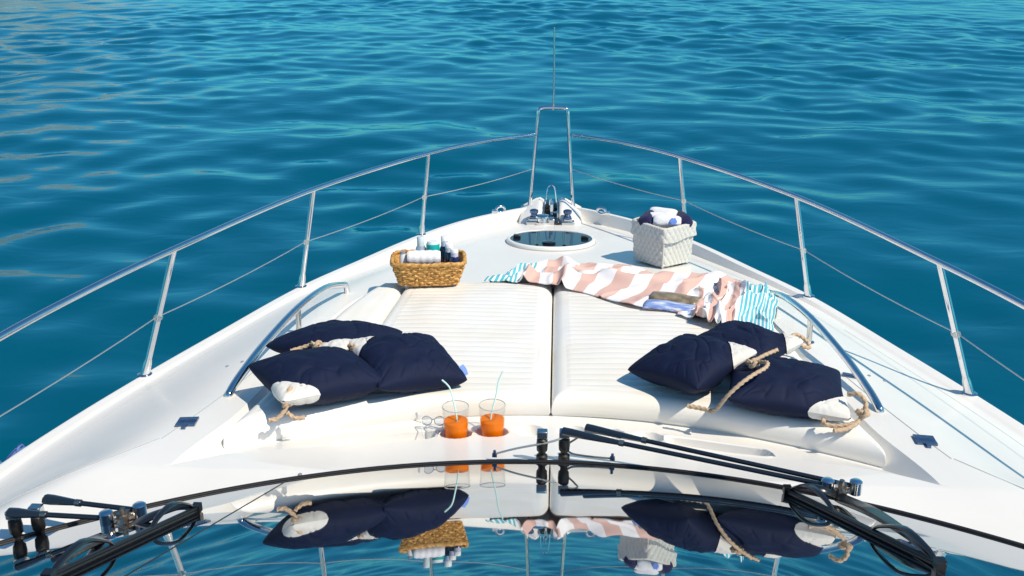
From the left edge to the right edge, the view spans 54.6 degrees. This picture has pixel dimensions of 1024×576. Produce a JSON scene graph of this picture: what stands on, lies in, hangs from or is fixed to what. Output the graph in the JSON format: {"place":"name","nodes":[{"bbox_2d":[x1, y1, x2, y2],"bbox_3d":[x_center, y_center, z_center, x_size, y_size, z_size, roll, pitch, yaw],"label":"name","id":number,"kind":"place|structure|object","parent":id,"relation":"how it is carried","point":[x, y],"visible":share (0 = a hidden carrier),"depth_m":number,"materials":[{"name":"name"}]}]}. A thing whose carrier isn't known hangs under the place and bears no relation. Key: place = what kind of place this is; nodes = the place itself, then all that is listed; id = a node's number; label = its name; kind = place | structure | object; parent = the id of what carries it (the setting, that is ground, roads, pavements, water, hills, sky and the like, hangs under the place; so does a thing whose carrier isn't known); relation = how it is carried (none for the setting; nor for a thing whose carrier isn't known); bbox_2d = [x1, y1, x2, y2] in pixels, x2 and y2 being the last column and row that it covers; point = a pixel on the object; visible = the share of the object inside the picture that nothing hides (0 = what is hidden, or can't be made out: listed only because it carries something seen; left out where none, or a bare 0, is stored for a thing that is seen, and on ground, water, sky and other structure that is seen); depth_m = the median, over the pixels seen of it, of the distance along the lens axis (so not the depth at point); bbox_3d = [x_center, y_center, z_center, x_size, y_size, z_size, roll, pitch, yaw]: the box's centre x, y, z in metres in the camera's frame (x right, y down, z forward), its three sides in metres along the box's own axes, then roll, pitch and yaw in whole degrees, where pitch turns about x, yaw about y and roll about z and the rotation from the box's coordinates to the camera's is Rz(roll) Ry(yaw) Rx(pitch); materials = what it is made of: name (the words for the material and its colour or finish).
{"place":"outdoors","nodes":[
{"label":"outdoors","id":0,"kind":"place"},
{"bbox_2d":[0,0,1023,461],"bbox_3d":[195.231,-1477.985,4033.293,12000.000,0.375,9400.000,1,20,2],"label":"sea","id":1,"kind":"structure","parent":0,"point":[134,132],"depth_m":19.88,"materials":[{"name":"liquid"}]},
{"bbox_2d":[0,27,1023,575],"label":"motor yacht","id":2,"kind":"object","parent":1,"relation":"on","point":[144,473],"visible":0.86,"depth_m":2.83,"materials":[{"name":"white"}]},
{"bbox_2d":[6,443,24,459],"bbox_3d":[-1.766,0.804,3.644,0.130,0.518,0.130,1,20,2],"label":"fender","id":3,"kind":"object","parent":2,"relation":"hanging from","point":[21,446],"visible":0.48,"depth_m":3.55,"materials":[{"name":"blue plastic"}]},
{"bbox_2d":[335,283,405,324],"bbox_3d":[-0.655,0.127,4.341,0.224,0.140,0.883,2,20,5],"label":"wedge cushion","id":4,"kind":"object","parent":2,"relation":"on","point":[376,305],"visible":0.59,"depth_m":4.37,"materials":[{"name":"beige plastic"}]},
{"bbox_2d":[223,282,552,449],"bbox_3d":[-0.360,0.247,3.952,1.039,0.187,1.722,1,20,2],"label":"sun pad","id":5,"kind":"object","parent":2,"relation":"on","point":[485,334],"visible":0.78,"depth_m":3.67,"materials":[{"name":"beige plastic"}]},
{"bbox_2d":[249,346,379,422],"bbox_3d":[-0.674,0.300,3.348,0.413,0.151,0.374,-12,24,-30],"label":"scatter cushion","id":6,"kind":"object","parent":5,"relation":"on","point":[324,375],"visible":0.98,"depth_m":3.27,"materials":[{"name":"blue fabric"}]},
{"bbox_2d":[266,319,402,352],"bbox_3d":[-0.677,0.203,3.714,0.358,0.162,0.425,11,23,28],"label":"scatter cushion","id":7,"kind":"object","parent":5,"relation":"on","point":[336,333],"visible":0.67,"depth_m":3.63,"materials":[{"name":"blue fabric"}]},
{"bbox_2d":[348,332,467,392],"bbox_3d":[-0.381,0.261,3.498,0.388,0.164,0.330,-10,23,-26],"label":"scatter cushion","id":8,"kind":"object","parent":5,"relation":"on","point":[414,362],"visible":0.94,"depth_m":3.42,"materials":[{"name":"blue fabric"}]},
{"bbox_2d":[390,249,466,286],"bbox_3d":[-0.393,-0.097,4.683,0.361,0.134,0.278,-1,20,-4],"label":"wicker basket","id":9,"kind":"object","parent":2,"relation":"on","point":[430,274],"visible":0.86,"depth_m":4.57,"materials":[{"name":"brown wicker"}]},
{"bbox_2d":[399,251,406,263],"bbox_3d":[-0.507,-0.109,4.619,0.034,0.126,0.039,1,20,2],"label":"cream tube","id":10,"kind":"object","parent":9,"relation":"in","point":[402,259],"visible":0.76,"depth_m":4.60,"materials":[{"name":"white plastic"}]},
{"bbox_2d":[416,236,425,250],"bbox_3d":[-0.431,-0.155,4.705,0.050,0.184,0.057,1,20,2],"label":"lotion bottle","id":11,"kind":"object","parent":9,"relation":"in","point":[420,243],"visible":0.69,"depth_m":4.67,"materials":[{"name":"white plastic"}]},
{"bbox_2d":[407,250,440,263],"bbox_3d":[-0.410,-0.140,4.608,0.157,0.072,0.076,-1,20,-4],"label":"rolled towel","id":12,"kind":"object","parent":9,"relation":"in","point":[424,256],"visible":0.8,"depth_m":4.58,"materials":[{"name":"white fabric"}]},
{"bbox_2d":[426,240,439,250],"bbox_3d":[-0.374,-0.144,4.704,0.063,0.165,0.071,1,20,2],"label":"lotion tube","id":13,"kind":"object","parent":9,"relation":"in","point":[432,244],"visible":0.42,"depth_m":4.66,"materials":[{"name":"teal plastic"}]},
{"bbox_2d":[440,235,448,261],"bbox_3d":[-0.319,-0.171,4.714,0.048,0.160,0.053,1,20,2],"label":"travel bottle","id":14,"kind":"object","parent":9,"relation":"in","point":[444,239],"visible":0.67,"depth_m":4.69,"materials":[{"name":"blue plastic"}]},
{"bbox_2d":[444,242,452,262],"bbox_3d":[-0.296,-0.147,4.680,0.048,0.133,0.052,1,20,2],"label":"travel bottle","id":15,"kind":"object","parent":9,"relation":"in","point":[447,253],"visible":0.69,"depth_m":4.66,"materials":[{"name":"blue plastic"}]},
{"bbox_2d":[449,248,459,262],"bbox_3d":[-0.269,-0.127,4.643,0.048,0.117,0.051,1,20,2],"label":"travel bottle","id":16,"kind":"object","parent":9,"relation":"in","point":[454,257],"visible":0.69,"depth_m":4.62,"materials":[{"name":"blue plastic"}]},
{"bbox_2d":[421,416,443,435],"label":"sunglasses","id":17,"kind":"object","parent":2,"relation":"on","point":[431,422],"visible":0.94,"depth_m":3.31,"materials":[{"name":"grey"}]},
{"bbox_2d":[442,379,468,438],"bbox_3d":[-0.188,0.414,3.261,0.094,0.207,0.092,1,20,2],"label":"tumbler","id":18,"kind":"object","parent":2,"relation":"on","point":[455,426],"visible":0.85,"depth_m":3.25,"materials":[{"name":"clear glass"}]},
{"bbox_2d":[479,371,505,436],"bbox_3d":[-0.065,0.396,3.268,0.089,0.239,0.089,1,20,2],"label":"tumbler","id":19,"kind":"object","parent":2,"relation":"on","point":[492,424],"visible":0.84,"depth_m":3.27,"materials":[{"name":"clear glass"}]},
{"bbox_2d":[630,217,696,267],"bbox_3d":[0.830,-0.257,5.454,0.273,0.246,0.280,-14,25,-34],"label":"quilted bin","id":20,"kind":"object","parent":2,"relation":"on","point":[660,247],"visible":0.84,"depth_m":5.36,"materials":[{"name":"grey fabric"}]},
{"bbox_2d":[638,210,653,225],"bbox_3d":[0.746,-0.377,5.424,0.088,0.083,0.153,9,22,23],"label":"pool towel","id":21,"kind":"object","parent":20,"relation":"in","point":[646,217],"visible":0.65,"depth_m":5.36,"materials":[{"name":"blue fabric"}]},
{"bbox_2d":[650,212,675,216],"bbox_3d":[0.815,-0.389,5.405,0.152,0.058,0.073,5,21,12],"label":"pool towel","id":22,"kind":"object","parent":20,"relation":"in","point":[661,213],"visible":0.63,"depth_m":5.38,"materials":[{"name":"white fabric"}]},
{"bbox_2d":[650,207,677,214],"bbox_3d":[0.832,-0.415,5.449,0.152,0.054,0.072,9,22,22],"label":"pool towel","id":23,"kind":"object","parent":20,"relation":"in","point":[657,209],"visible":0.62,"depth_m":5.43,"materials":[{"name":"white fabric"}]},
{"bbox_2d":[653,215,680,227],"bbox_3d":[0.838,-0.359,5.364,0.153,0.073,0.095,1,20,2],"label":"pool towel","id":24,"kind":"object","parent":20,"relation":"in","point":[667,221],"visible":0.9,"depth_m":5.33,"materials":[{"name":"white fabric"}]},
{"bbox_2d":[676,210,692,227],"bbox_3d":[0.928,-0.372,5.412,0.086,0.083,0.152,-4,21,-12],"label":"pool towel","id":25,"kind":"object","parent":20,"relation":"in","point":[685,218],"visible":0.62,"depth_m":5.35,"materials":[{"name":"blue fabric"}]},
{"bbox_2d":[551,284,885,466],"bbox_3d":[0.677,0.267,3.909,1.039,0.187,1.722,1,20,2],"label":"sun pad","id":26,"kind":"object","parent":2,"relation":"on","point":[600,346],"visible":0.5,"depth_m":3.47,"materials":[{"name":"beige plastic"}]},
{"bbox_2d":[484,256,740,312],"bbox_3d":[0.495,-0.050,4.850,1.290,0.233,0.918,12,23,29],"label":"beach towel","id":27,"kind":"object","parent":26,"relation":"on","point":[632,285],"visible":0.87,"depth_m":4.64,"materials":[{"name":"fabric"}]},
{"bbox_2d":[642,291,700,312],"bbox_3d":[0.705,0.057,4.357,0.210,0.031,0.258,7,21,19],"label":"magazine","id":28,"kind":"object","parent":27,"relation":"on","point":[662,300],"visible":1,"depth_m":4.34,"materials":[{"name":"paper"}]},
{"bbox_2d":[628,333,778,413],"bbox_3d":[0.667,0.271,3.400,0.480,0.175,0.361,19,27,41],"label":"scatter cushion","id":29,"kind":"object","parent":26,"relation":"on","point":[689,363],"visible":0.97,"depth_m":3.36,"materials":[{"name":"blue fabric"}]},
{"bbox_2d":[677,278,777,330],"bbox_3d":[0.950,0.069,4.328,0.403,0.223,0.664,6,21,16],"label":"beach towel","id":30,"kind":"object","parent":26,"relation":"on","point":[745,301],"visible":0.91,"depth_m":4.25,"materials":[{"name":"fabric"}]},
{"bbox_2d":[699,320,811,356],"bbox_3d":[0.877,0.210,3.709,0.402,0.139,0.333,-15,25,-36],"label":"scatter cushion","id":31,"kind":"object","parent":26,"relation":"on","point":[760,340],"visible":0.49,"depth_m":3.64,"materials":[{"name":"blue fabric"}]},
{"bbox_2d":[728,355,870,432],"bbox_3d":[0.941,0.340,3.286,0.443,0.134,0.401,4,21,11],"label":"scatter cushion","id":32,"kind":"object","parent":26,"relation":"on","point":[789,387],"visible":0.9,"depth_m":3.20,"materials":[{"name":"blue fabric"}]},
{"bbox_2d":[720,320,797,355],"bbox_3d":[1.006,0.160,4.273,0.224,0.134,0.883,0,20,0],"label":"wedge cushion","id":33,"kind":"object","parent":2,"relation":"on","point":[793,352],"visible":0.02,"depth_m":3.86,"materials":[{"name":"white fabric"}]}
]}

